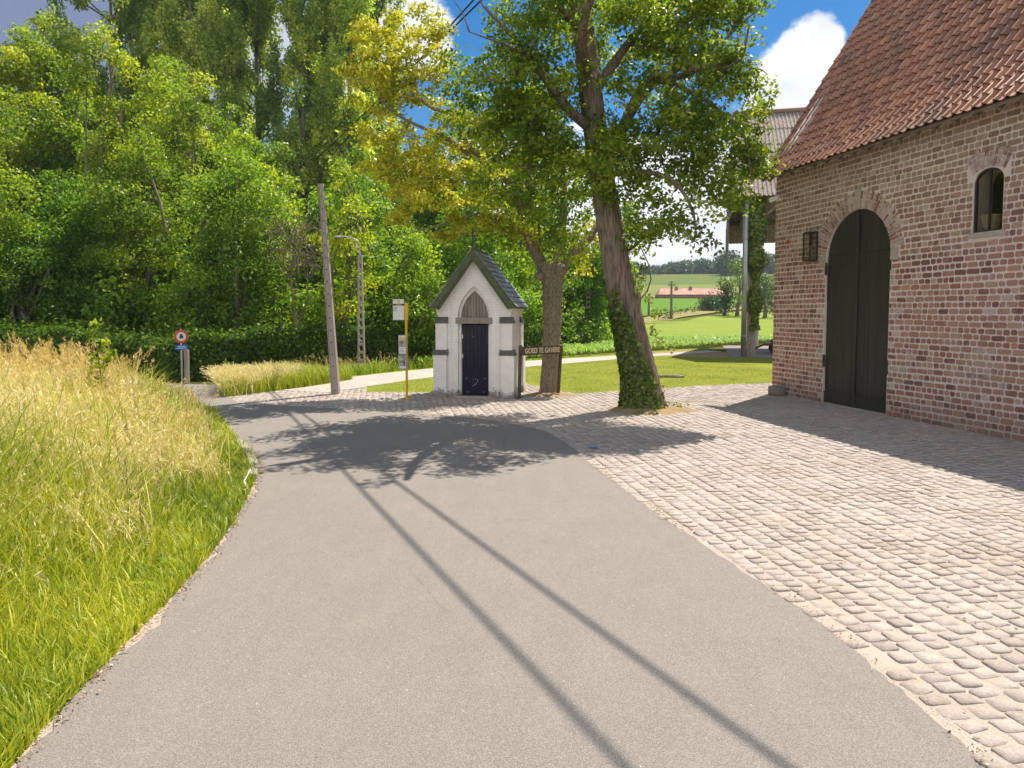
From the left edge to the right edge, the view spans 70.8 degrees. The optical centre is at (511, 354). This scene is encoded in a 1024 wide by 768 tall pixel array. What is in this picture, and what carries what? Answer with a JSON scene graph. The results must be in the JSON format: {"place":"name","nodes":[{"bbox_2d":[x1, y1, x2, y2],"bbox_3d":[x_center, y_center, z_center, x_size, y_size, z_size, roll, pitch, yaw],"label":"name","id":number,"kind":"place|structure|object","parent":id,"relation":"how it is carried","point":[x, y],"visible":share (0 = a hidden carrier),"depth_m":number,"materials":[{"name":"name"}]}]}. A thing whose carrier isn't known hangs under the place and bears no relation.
{"place":"outdoors","nodes":[
{"label":"outdoors","id":0,"kind":"place"},
{"bbox_2d":[311,0,481,163],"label":"overhead wire","id":1,"kind":"object","parent":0,"point":[465,15],"visible":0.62,"depth_m":28.84,"materials":[{"name":"black rubber"}]},
{"bbox_2d":[324,0,473,162],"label":"overhead wire","id":2,"kind":"object","parent":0,"point":[466,7],"visible":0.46,"depth_m":23.91,"materials":[{"name":"black rubber"}]},
{"bbox_2d":[0,0,870,265],"label":"sky","id":3,"kind":"structure","parent":0,"point":[804,38],"materials":[{"name":"blue"}]},
{"bbox_2d":[154,298,770,315],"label":"beet field","id":4,"kind":"structure","parent":0,"point":[678,303],"depth_m":141.79,"materials":[{"name":"green plant"}]},
{"bbox_2d":[155,307,771,423],"bbox_3d":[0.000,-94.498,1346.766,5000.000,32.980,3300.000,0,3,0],"label":"ground","id":5,"kind":"structure","parent":0,"point":[718,345],"depth_m":41.24,"materials":[{"name":"soil"}]},
{"bbox_2d":[0,101,48,303],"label":"broadleaf tree","id":6,"kind":"object","parent":5,"relation":"on","point":[11,220],"visible":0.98,"depth_m":23.83,"materials":[{"name":"green plant"}]},
{"bbox_2d":[0,228,77,340],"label":"broadleaf tree","id":7,"kind":"object","parent":5,"relation":"on","point":[41,281],"visible":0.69,"depth_m":24.64,"materials":[{"name":"green plant"}]},
{"bbox_2d":[0,40,81,294],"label":"broadleaf tree","id":8,"kind":"object","parent":5,"relation":"on","point":[13,61],"visible":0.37,"depth_m":31.73,"materials":[{"name":"green plant"}]},
{"bbox_2d":[0,10,108,244],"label":"broadleaf tree","id":9,"kind":"object","parent":5,"relation":"on","point":[62,48],"visible":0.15,"depth_m":34.32,"materials":[{"name":"green plant"}]},
{"bbox_2d":[14,70,118,280],"bbox_3d":[-19.221,-6.257,32.276,4.150,12.672,4.844,2,4,29],"label":"broadleaf tree","id":10,"kind":"object","parent":5,"relation":"on","point":[60,166],"visible":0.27,"depth_m":31.45,"materials":[{"name":"green plant"}]},
{"bbox_2d":[0,168,142,326],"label":"broadleaf tree","id":11,"kind":"object","parent":5,"relation":"on","point":[75,218],"visible":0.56,"depth_m":25.77,"materials":[{"name":"green plant"}]},
{"bbox_2d":[35,0,162,298],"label":"poplar tree","id":12,"kind":"object","parent":5,"relation":"on","point":[75,32],"visible":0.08,"depth_m":41.84,"materials":[{"name":"green plant"}]},
{"bbox_2d":[84,316,117,387],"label":"young sapling","id":13,"kind":"object","parent":5,"relation":"on","point":[95,333],"visible":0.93,"depth_m":9.00,"materials":[{"name":"green plant"}]},
{"bbox_2d":[5,368,213,540],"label":"dock stems","id":14,"kind":"object","parent":5,"relation":"on","point":[209,425],"visible":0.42,"depth_m":6.54,"materials":[{"name":"brown plant"}]},
{"bbox_2d":[0,331,219,453],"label":"reed plumes","id":15,"kind":"object","parent":5,"relation":"on","point":[64,358],"visible":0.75,"depth_m":9.52,"materials":[{"name":"plant"}]},
{"bbox_2d":[46,19,181,306],"bbox_3d":[-16.389,-6.718,29.716,4.936,13.919,4.724,0,3,0],"label":"broadleaf tree","id":16,"kind":"object","parent":5,"relation":"on","point":[121,110],"visible":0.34,"depth_m":29.21,"materials":[{"name":"green plant"}]},
{"bbox_2d":[0,352,233,600],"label":"dry grass","id":17,"kind":"structure","parent":5,"relation":"on","point":[6,385],"depth_m":7.49,"materials":[{"name":"plant"}]},
{"bbox_2d":[0,377,240,575],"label":"dry blades","id":18,"kind":"object","parent":5,"relation":"on","point":[169,462],"visible":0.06,"depth_m":7.50,"materials":[{"name":"plant"}]},
{"bbox_2d":[0,343,262,767],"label":"verge grass","id":19,"kind":"structure","parent":5,"relation":"on","point":[47,665],"depth_m":5.20,"materials":[{"name":"plant"}]},
{"bbox_2d":[44,439,247,618],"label":"broad weeds","id":20,"kind":"object","parent":19,"relation":"on","point":[133,582],"visible":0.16,"depth_m":5.45,"materials":[{"name":"green plant"}]},
{"bbox_2d":[12,425,262,767],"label":"road edge","id":21,"kind":"object","parent":5,"relation":"on","point":[156,622],"visible":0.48,"depth_m":4.56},
{"bbox_2d":[77,128,198,341],"bbox_3d":[-13.202,-3.696,25.530,4.103,8.398,4.322,0,3,0],"label":"broadleaf tree","id":22,"kind":"object","parent":5,"relation":"on","point":[125,200],"visible":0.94,"depth_m":25.09,"materials":[{"name":"green plant"}]},
{"bbox_2d":[112,0,178,325],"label":"poplar tree","id":23,"kind":"object","parent":5,"relation":"on","point":[128,22],"visible":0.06,"depth_m":45.08,"materials":[{"name":"green plant"}]},
{"bbox_2d":[126,68,223,317],"bbox_3d":[-13.124,-5.468,28.647,4.246,11.542,5.001,0,3,0],"label":"broadleaf tree","id":24,"kind":"object","parent":5,"relation":"on","point":[180,161],"visible":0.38,"depth_m":27.96,"materials":[{"name":"green plant"}]},
{"bbox_2d":[129,53,221,318],"bbox_3d":[-16.315,-7.206,34.697,5.631,14.296,5.572,1,4,23],"label":"broadleaf tree","id":25,"kind":"object","parent":5,"relation":"on","point":[175,64],"visible":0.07,"depth_m":33.81,"materials":[{"name":"green plant"}]},
{"bbox_2d":[174,329,187,383],"bbox_3d":[-9.319,0.056,20.305,0.370,1.580,0.074,-2,4,-36],"label":"road sign","id":26,"kind":"object","parent":5,"relation":"on","point":[180,336],"visible":0.96,"depth_m":20.28,"materials":[{"name":"metal"}]},
{"bbox_2d":[184,350,189,383],"bbox_3d":[-9.033,0.364,20.009,0.110,1.001,0.100,0,3,0],"label":"wooden post","id":27,"kind":"object","parent":5,"relation":"on","point":[186,366],"visible":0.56,"depth_m":19.96,"materials":[{"name":"wood"}]},
{"bbox_2d":[133,0,248,289],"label":"poplar tree","id":28,"kind":"object","parent":5,"relation":"on","point":[189,36],"visible":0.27,"depth_m":39.29,"materials":[{"name":"green plant"}]},
{"bbox_2d":[134,239,262,344],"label":"broadleaf tree","id":29,"kind":"object","parent":5,"relation":"on","point":[202,317],"visible":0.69,"depth_m":24.82,"materials":[{"name":"green plant"}]},
{"bbox_2d":[197,0,255,167],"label":"poplar tree","id":30,"kind":"object","parent":5,"relation":"on","point":[249,121],"visible":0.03,"depth_m":47.93,"materials":[{"name":"green plant"}]},
{"bbox_2d":[163,139,294,333],"bbox_3d":[-9.731,-3.546,25.097,4.186,8.162,4.282,0,3,0],"label":"broadleaf tree","id":31,"kind":"object","parent":5,"relation":"on","point":[239,245],"visible":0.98,"depth_m":24.72,"materials":[{"name":"green plant"}]},
{"bbox_2d":[194,101,281,331],"bbox_3d":[-12.364,-5.723,32.913,4.512,11.543,4.684,2,4,33],"label":"broadleaf tree","id":32,"kind":"object","parent":5,"relation":"on","point":[255,145],"visible":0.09,"depth_m":32.40,"materials":[{"name":"green plant"}]},
{"bbox_2d":[193,119,294,307],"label":"broadleaf tree","id":33,"kind":"object","parent":5,"relation":"on","point":[229,128],"visible":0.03,"depth_m":35.11,"materials":[{"name":"green plant"}]},
{"bbox_2d":[237,438,258,478],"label":"kerb","id":34,"kind":"structure","parent":5,"relation":"on","point":[255,461],"depth_m":9.44,"materials":[{"name":"concrete"}]},
{"bbox_2d":[213,0,299,306],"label":"poplar tree","id":35,"kind":"object","parent":5,"relation":"on","point":[257,19],"visible":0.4,"depth_m":44.44,"materials":[{"name":"green plant"}]},
{"bbox_2d":[0,305,542,381],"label":"hedge","id":36,"kind":"object","parent":5,"relation":"on","point":[246,346],"visible":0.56,"depth_m":21.73,"materials":[{"name":"green plant"}]},
{"bbox_2d":[199,359,353,396],"bbox_3d":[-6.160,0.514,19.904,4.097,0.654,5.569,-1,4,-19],"label":"tall grass","id":37,"kind":"structure","parent":5,"relation":"on","point":[317,375],"depth_m":18.93,"materials":[{"name":"plant"}]},
{"bbox_2d":[240,170,315,336],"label":"broadleaf tree","id":38,"kind":"object","parent":5,"relation":"on","point":[280,183],"visible":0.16,"depth_m":27.74,"materials":[{"name":"green plant"}]},
{"bbox_2d":[256,140,309,311],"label":"broadleaf tree","id":39,"kind":"object","parent":5,"relation":"on","point":[271,156],"visible":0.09,"depth_m":36.24,"materials":[{"name":"green plant"}]},
{"bbox_2d":[241,210,341,327],"bbox_3d":[-7.819,-2.390,25.470,4.170,5.762,2.248,-1,4,-16],"label":"dead shrub","id":40,"kind":"object","parent":5,"relation":"on","point":[300,253],"visible":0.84,"depth_m":25.36,"materials":[{"name":"plant"}]},
{"bbox_2d":[271,0,337,279],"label":"poplar tree","id":41,"kind":"object","parent":5,"relation":"on","point":[303,140],"visible":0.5,"depth_m":42.33,"materials":[{"name":"green plant"}]},
{"bbox_2d":[0,227,613,344],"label":"undergrowth","id":42,"kind":"object","parent":5,"relation":"on","point":[113,312],"visible":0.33,"depth_m":25.69,"materials":[{"name":"green plant"}]},
{"bbox_2d":[286,185,345,310],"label":"broadleaf tree","id":43,"kind":"object","parent":5,"relation":"on","point":[313,208],"visible":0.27,"depth_m":32.93,"materials":[{"name":"green plant"}]},
{"bbox_2d":[303,0,347,234],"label":"poplar tree","id":44,"kind":"object","parent":5,"relation":"on","point":[323,37],"visible":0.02,"depth_m":46.28,"materials":[{"name":"green plant"}]},
{"bbox_2d":[317,184,340,393],"bbox_3d":[-4.437,-1.542,17.415,0.474,5.114,0.188,0,3,0],"label":"concrete pole","id":45,"kind":"object","parent":5,"relation":"on","point":[333,365],"visible":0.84,"depth_m":17.37,"materials":[{"name":"grey concrete"}]},
{"bbox_2d":[305,0,383,302],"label":"poplar tree","id":46,"kind":"object","parent":5,"relation":"on","point":[340,15],"visible":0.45,"depth_m":42.27,"materials":[{"name":"green plant"}]},
{"bbox_2d":[307,161,383,340],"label":"broadleaf tree","id":47,"kind":"object","parent":5,"relation":"on","point":[344,245],"visible":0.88,"depth_m":25.07,"materials":[{"name":"green plant"}]},
{"bbox_2d":[333,235,365,367],"bbox_3d":[-5.380,-1.648,23.800,1.016,4.567,0.133,0,3,0],"label":"street lamp","id":48,"kind":"object","parent":5,"relation":"on","point":[360,261],"visible":0.98,"depth_m":23.78,"materials":[{"name":"concrete"}]},
{"bbox_2d":[310,142,389,327],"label":"broadleaf tree","id":49,"kind":"object","parent":5,"relation":"on","point":[359,153],"visible":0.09,"depth_m":37.38,"materials":[{"name":"green plant"}]},
{"bbox_2d":[165,160,571,328],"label":"woodland","id":50,"kind":"object","parent":5,"relation":"on","point":[403,248],"depth_m":50.20,"materials":[{"name":"green plant"}]},
{"bbox_2d":[324,168,432,337],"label":"broadleaf tree","id":51,"kind":"object","parent":5,"relation":"on","point":[376,226],"visible":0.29,"depth_m":30.35,"materials":[{"name":"green plant"}]},
{"bbox_2d":[352,0,407,332],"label":"poplar tree","id":52,"kind":"object","parent":5,"relation":"on","point":[376,15],"visible":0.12,"depth_m":48.51,"materials":[{"name":"green plant"}]},
{"bbox_2d":[376,227,448,350],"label":"broadleaf tree","id":53,"kind":"object","parent":5,"relation":"on","point":[407,286],"visible":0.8,"depth_m":26.67,"materials":[{"name":"green plant"}]},
{"bbox_2d":[390,129,497,297],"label":"broadleaf tree","id":54,"kind":"object","parent":5,"relation":"on","point":[427,218],"visible":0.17,"depth_m":36.29,"materials":[{"name":"green plant"}]},
{"bbox_2d":[331,0,599,392],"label":"golden tree","id":55,"kind":"object","parent":5,"relation":"on","point":[550,276],"visible":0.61,"depth_m":17.46,"materials":[{"name":"yellow plant"}]},
{"bbox_2d":[418,185,538,319],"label":"broadleaf tree","id":56,"kind":"object","parent":5,"relation":"on","point":[455,251],"visible":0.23,"depth_m":29.67,"materials":[{"name":"green plant"}]},
{"bbox_2d":[496,229,550,324],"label":"broadleaf tree","id":57,"kind":"object","parent":5,"relation":"on","point":[517,264],"visible":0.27,"depth_m":32.81,"materials":[{"name":"green plant"}]},
{"bbox_2d":[353,348,724,376],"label":"verge","id":58,"kind":"structure","parent":5,"relation":"on","point":[602,354],"depth_m":33.11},
{"bbox_2d":[292,351,536,375],"bbox_3d":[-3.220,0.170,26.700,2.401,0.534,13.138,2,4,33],"label":"rough grass","id":59,"kind":"structure","parent":58,"relation":"on","point":[358,369],"depth_m":24.12,"materials":[{"name":"green plant"}]},
{"bbox_2d":[488,117,591,318],"bbox_3d":[0.386,-6.941,39.541,6.800,13.187,6.135,-3,5,-44],"label":"broadleaf tree","id":60,"kind":"object","parent":5,"relation":"on","point":[569,272],"visible":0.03,"depth_m":39.14,"materials":[{"name":"green plant"}]},
{"bbox_2d":[370,334,772,364],"bbox_3d":[4.907,-0.670,40.347,8.743,0.421,36.754,3,5,43],"label":"maize","id":61,"kind":"object","parent":5,"relation":"on","point":[582,346],"visible":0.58,"depth_m":39.52,"materials":[{"name":"green plant"}]},
{"bbox_2d":[536,225,608,340],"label":"broadleaf tree","id":62,"kind":"object","parent":5,"relation":"on","point":[597,282],"visible":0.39,"depth_m":40.89,"materials":[{"name":"green plant"}]},
{"bbox_2d":[585,288,590,341],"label":"lattice pole","id":63,"kind":"object","parent":5,"relation":"on","point":[587,307],"visible":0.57,"depth_m":40.80,"materials":[{"name":"concrete"}]},
{"bbox_2d":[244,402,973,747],"bbox_3d":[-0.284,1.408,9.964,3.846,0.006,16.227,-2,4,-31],"label":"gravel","id":64,"kind":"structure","parent":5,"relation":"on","point":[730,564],"depth_m":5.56,"materials":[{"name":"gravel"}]},
{"bbox_2d":[228,383,1023,767],"bbox_3d":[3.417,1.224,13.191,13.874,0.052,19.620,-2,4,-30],"label":"cobblestones","id":65,"kind":"structure","parent":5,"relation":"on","point":[826,423],"depth_m":7.61,"materials":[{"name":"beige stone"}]},
{"bbox_2d":[393,299,407,400],"bbox_3d":[-2.492,-0.074,16.111,0.343,2.336,0.112,0,3,4],"label":"bus stop","id":66,"kind":"object","parent":65,"relation":"on","point":[400,309],"visible":0.97,"depth_m":16.07,"materials":[{"name":"yellow paint"}]},
{"bbox_2d":[429,228,527,398],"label":"wayside chapel","id":67,"kind":"structure","parent":65,"relation":"on","point":[478,304],"depth_m":16.78,"materials":[{"name":"white paint"}]},
{"bbox_2d":[462,325,488,394],"bbox_3d":[-0.861,0.122,16.921,0.645,1.650,0.071,1,3,10],"label":"door","id":68,"kind":"structure","parent":67,"relation":"in","point":[475,369],"depth_m":16.91,"materials":[{"name":"black wood"}]},
{"bbox_2d":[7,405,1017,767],"bbox_3d":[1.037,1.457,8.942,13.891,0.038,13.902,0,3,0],"label":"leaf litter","id":69,"kind":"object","parent":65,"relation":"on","point":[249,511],"visible":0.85,"depth_m":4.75,"materials":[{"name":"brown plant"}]},
{"bbox_2d":[532,393,579,397],"bbox_3d":[1.032,0.957,17.193,1.280,0.079,0.850,0,3,0],"label":"soil patch","id":70,"kind":"object","parent":65,"relation":"on","point":[555,395],"visible":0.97,"depth_m":17.07,"materials":[{"name":"soil"}]},
{"bbox_2d":[517,345,562,398],"bbox_3d":[0.688,0.402,16.940,1.368,1.293,0.115,-3,4,-38],"label":"name sign","id":71,"kind":"object","parent":70,"relation":"on","point":[539,350],"visible":0.99,"depth_m":16.80,"materials":[{"name":"brown wood"}]},
{"bbox_2d":[606,406,696,415],"bbox_3d":[2.862,1.100,14.517,2.026,0.124,1.318,0,3,0],"label":"soil mound","id":72,"kind":"object","parent":65,"relation":"on","point":[663,411],"visible":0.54,"depth_m":14.28,"materials":[{"name":"brown soil"}]},
{"bbox_2d":[425,0,789,407],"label":"linden tree","id":73,"kind":"object","parent":72,"relation":"on","point":[600,162],"visible":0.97,"depth_m":13.80,"materials":[{"name":"green plant"}]},
{"bbox_2d":[605,263,675,408],"bbox_3d":[2.597,-0.347,14.699,1.464,3.048,1.142,0,3,0],"label":"ivy","id":74,"kind":"object","parent":73,"relation":"attached to","point":[625,337],"visible":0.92,"depth_m":14.38,"materials":[{"name":"green plant"}]},
{"bbox_2d":[633,401,688,414],"bbox_3d":[3.071,1.078,14.461,1.720,0.227,0.488,-3,5,-45],"label":"weed tuft","id":75,"kind":"object","parent":72,"relation":"on","point":[649,412],"visible":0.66,"depth_m":14.15,"materials":[{"name":"green plant"}]},
{"bbox_2d":[768,385,784,395],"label":"stone block","id":76,"kind":"structure","parent":65,"relation":"on","point":[775,390],"depth_m":17.10,"materials":[{"name":"stone"}]},
{"bbox_2d":[619,202,651,311],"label":"broadleaf tree","id":77,"kind":"object","parent":5,"relation":"on","point":[626,210],"visible":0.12,"depth_m":47.31,"materials":[{"name":"green plant"}]},
{"bbox_2d":[667,281,675,318],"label":"line pole","id":78,"kind":"object","parent":5,"relation":"on","point":[671,298],"visible":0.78,"depth_m":87.68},
{"bbox_2d":[654,286,730,297],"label":"farmhouse","id":79,"kind":"object","parent":5,"relation":"on","point":[690,292],"visible":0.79,"depth_m":179.02,"materials":[{"name":"red tile"}]},
{"bbox_2d":[644,305,769,321],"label":"field margin","id":80,"kind":"object","parent":5,"relation":"on","point":[679,315],"visible":0.22,"depth_m":99.44,"materials":[{"name":"plant"}]},
{"bbox_2d":[694,291,722,310],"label":"field bush","id":81,"kind":"object","parent":80,"relation":"on","point":[705,303],"visible":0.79,"depth_m":111.31,"materials":[{"name":"plant"}]},
{"bbox_2d":[651,301,767,315],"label":"field hedgerow","id":82,"kind":"object","parent":80,"relation":"on","point":[694,309],"visible":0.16,"depth_m":105.48,"materials":[{"name":"plant"}]},
{"bbox_2d":[710,278,735,315],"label":"field bush","id":83,"kind":"object","parent":5,"relation":"on","point":[726,300],"visible":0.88,"depth_m":96.22,"materials":[{"name":"green plant"}]},
{"bbox_2d":[711,249,740,275],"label":"tall dark tree","id":84,"kind":"object","parent":5,"relation":"on","point":[722,268],"visible":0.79,"depth_m":326.31,"materials":[{"name":"green plant"}]},
{"bbox_2d":[717,257,747,315],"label":"tree","id":85,"kind":"object","parent":5,"relation":"on","point":[739,286],"visible":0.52,"depth_m":94.32,"materials":[{"name":"green plant"}]},
{"bbox_2d":[725,107,804,356],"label":"open shed","id":86,"kind":"structure","parent":5,"relation":"on","point":[783,124],"depth_m":34.75,"materials":[{"name":"metal"}]},
{"bbox_2d":[741,195,769,330],"bbox_3d":[10.861,-4.061,32.136,1.243,6.017,1.271,1,4,14],"label":"ivy","id":87,"kind":"object","parent":86,"relation":"attached to","point":[757,227],"visible":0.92,"depth_m":31.86,"materials":[{"name":"green plant"}]},
{"bbox_2d":[759,273,773,317],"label":"field bush","id":88,"kind":"object","parent":5,"relation":"on","point":[765,311],"visible":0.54,"depth_m":89.62,"materials":[{"name":"green plant"}]},
{"bbox_2d":[760,275,773,310],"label":"field bush","id":89,"kind":"object","parent":5,"relation":"on","point":[771,283],"visible":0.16,"depth_m":108.96,"materials":[{"name":"plant"}]},
{"bbox_2d":[755,0,1023,441],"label":"barn","id":90,"kind":"structure","parent":5,"relation":"on","point":[901,157],"depth_m":13.46,"materials":[{"name":"brick"}]},
{"bbox_2d":[769,195,780,201],"bbox_3d":[6.341,-3.753,17.315,0.192,0.158,0.295,-2,4,-25],"label":"security camera","id":91,"kind":"object","parent":90,"relation":"attached to","point":[776,198],"visible":0.99,"depth_m":17.25,"materials":[{"name":"white plastic"}]},
{"bbox_2d":[802,231,817,261],"bbox_3d":[6.623,-2.403,15.988,0.204,0.645,0.254,-1,3,-12],"label":"wall lantern","id":92,"kind":"object","parent":90,"relation":"attached to","point":[810,242],"depth_m":15.90,"materials":[{"name":"black metal"}]},
{"bbox_2d":[822,210,859,406],"bbox_3d":[6.962,-0.962,15.261,0.123,4.050,0.996,-1,3,-12],"label":"door","id":93,"kind":"structure","parent":90,"relation":"in","point":[838,361],"depth_m":15.24,"materials":[{"name":"black paint"}]},
{"bbox_2d":[853,209,891,413],"bbox_3d":[7.179,-0.903,14.266,0.123,4.050,0.996,-1,3,-12],"label":"door","id":94,"kind":"structure","parent":90,"relation":"in","point":[875,265],"depth_m":14.30,"materials":[{"name":"black paint"}]},
{"bbox_2d":[973,167,1003,232],"bbox_3d":[7.729,-2.507,11.634,0.045,1.025,0.570,-1,3,-12],"label":"window","id":95,"kind":"structure","parent":90,"relation":"in","point":[982,173],"depth_m":11.67,"materials":[{"name":"black glass"}]},
{"bbox_2d":[980,212,1001,229],"bbox_3d":[7.862,-2.187,11.812,0.307,0.369,0.305,2,4,25],"label":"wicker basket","id":96,"kind":"object","parent":90,"relation":"in","point":[995,220],"visible":0.7,"depth_m":11.72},
{"bbox_2d":[17,384,983,767],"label":"road","id":97,"kind":"structure","parent":0,"point":[377,588],"depth_m":4.37,"materials":[{"name":"grey asphalt"}]},
{"bbox_2d":[285,350,718,392],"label":"path","id":98,"kind":"structure","parent":0,"point":[371,380],"depth_m":22.23,"materials":[{"name":"grey concrete"}]},
{"bbox_2d":[352,351,772,392],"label":"lawn","id":99,"kind":"structure","parent":0,"point":[761,363],"depth_m":23.01,"materials":[{"name":"green plant"}]},
{"bbox_2d":[658,375,684,377],"bbox_3d":[4.838,0.651,21.972,0.826,0.070,0.305,0,3,0],"label":"plank","id":100,"kind":"object","parent":99,"relation":"on","point":[678,376],"visible":0.8,"depth_m":21.92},
{"bbox_2d":[600,308,773,337],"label":"wheat field","id":101,"kind":"structure","parent":0,"point":[721,325],"depth_m":72.23,"materials":[{"name":"plant"}]},
{"bbox_2d":[653,350,727,357],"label":"worn ground","id":102,"kind":"structure","parent":0,"point":[714,354],"depth_m":33.77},
{"bbox_2d":[634,274,773,284],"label":"hill field","id":103,"kind":"structure","parent":0,"point":[676,279],"depth_m":297.41,"materials":[{"name":"green plant"}]},
{"bbox_2d":[571,252,774,274],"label":"woodland","id":104,"kind":"object","parent":103,"relation":"on","point":[701,265],"visible":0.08,"depth_m":353.62,"materials":[{"name":"green plant"}]},
{"bbox_2d":[636,284,773,297],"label":"meadow","id":105,"kind":"structure","parent":0,"point":[653,289],"depth_m":241.77,"materials":[{"name":"green plant"}]},
{"bbox_2d":[722,345,772,357],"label":"shed floor","id":106,"kind":"structure","parent":0,"point":[735,351],"depth_m":36.16,"materials":[{"name":"concrete"}]},
{"bbox_2d":[755,343,772,352],"bbox_3d":[13.018,-0.293,34.148,3.616,0.506,1.480,1,4,14],"label":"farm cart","id":107,"kind":"object","parent":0,"point":[770,347],"visible":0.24,"depth_m":34.32,"materials":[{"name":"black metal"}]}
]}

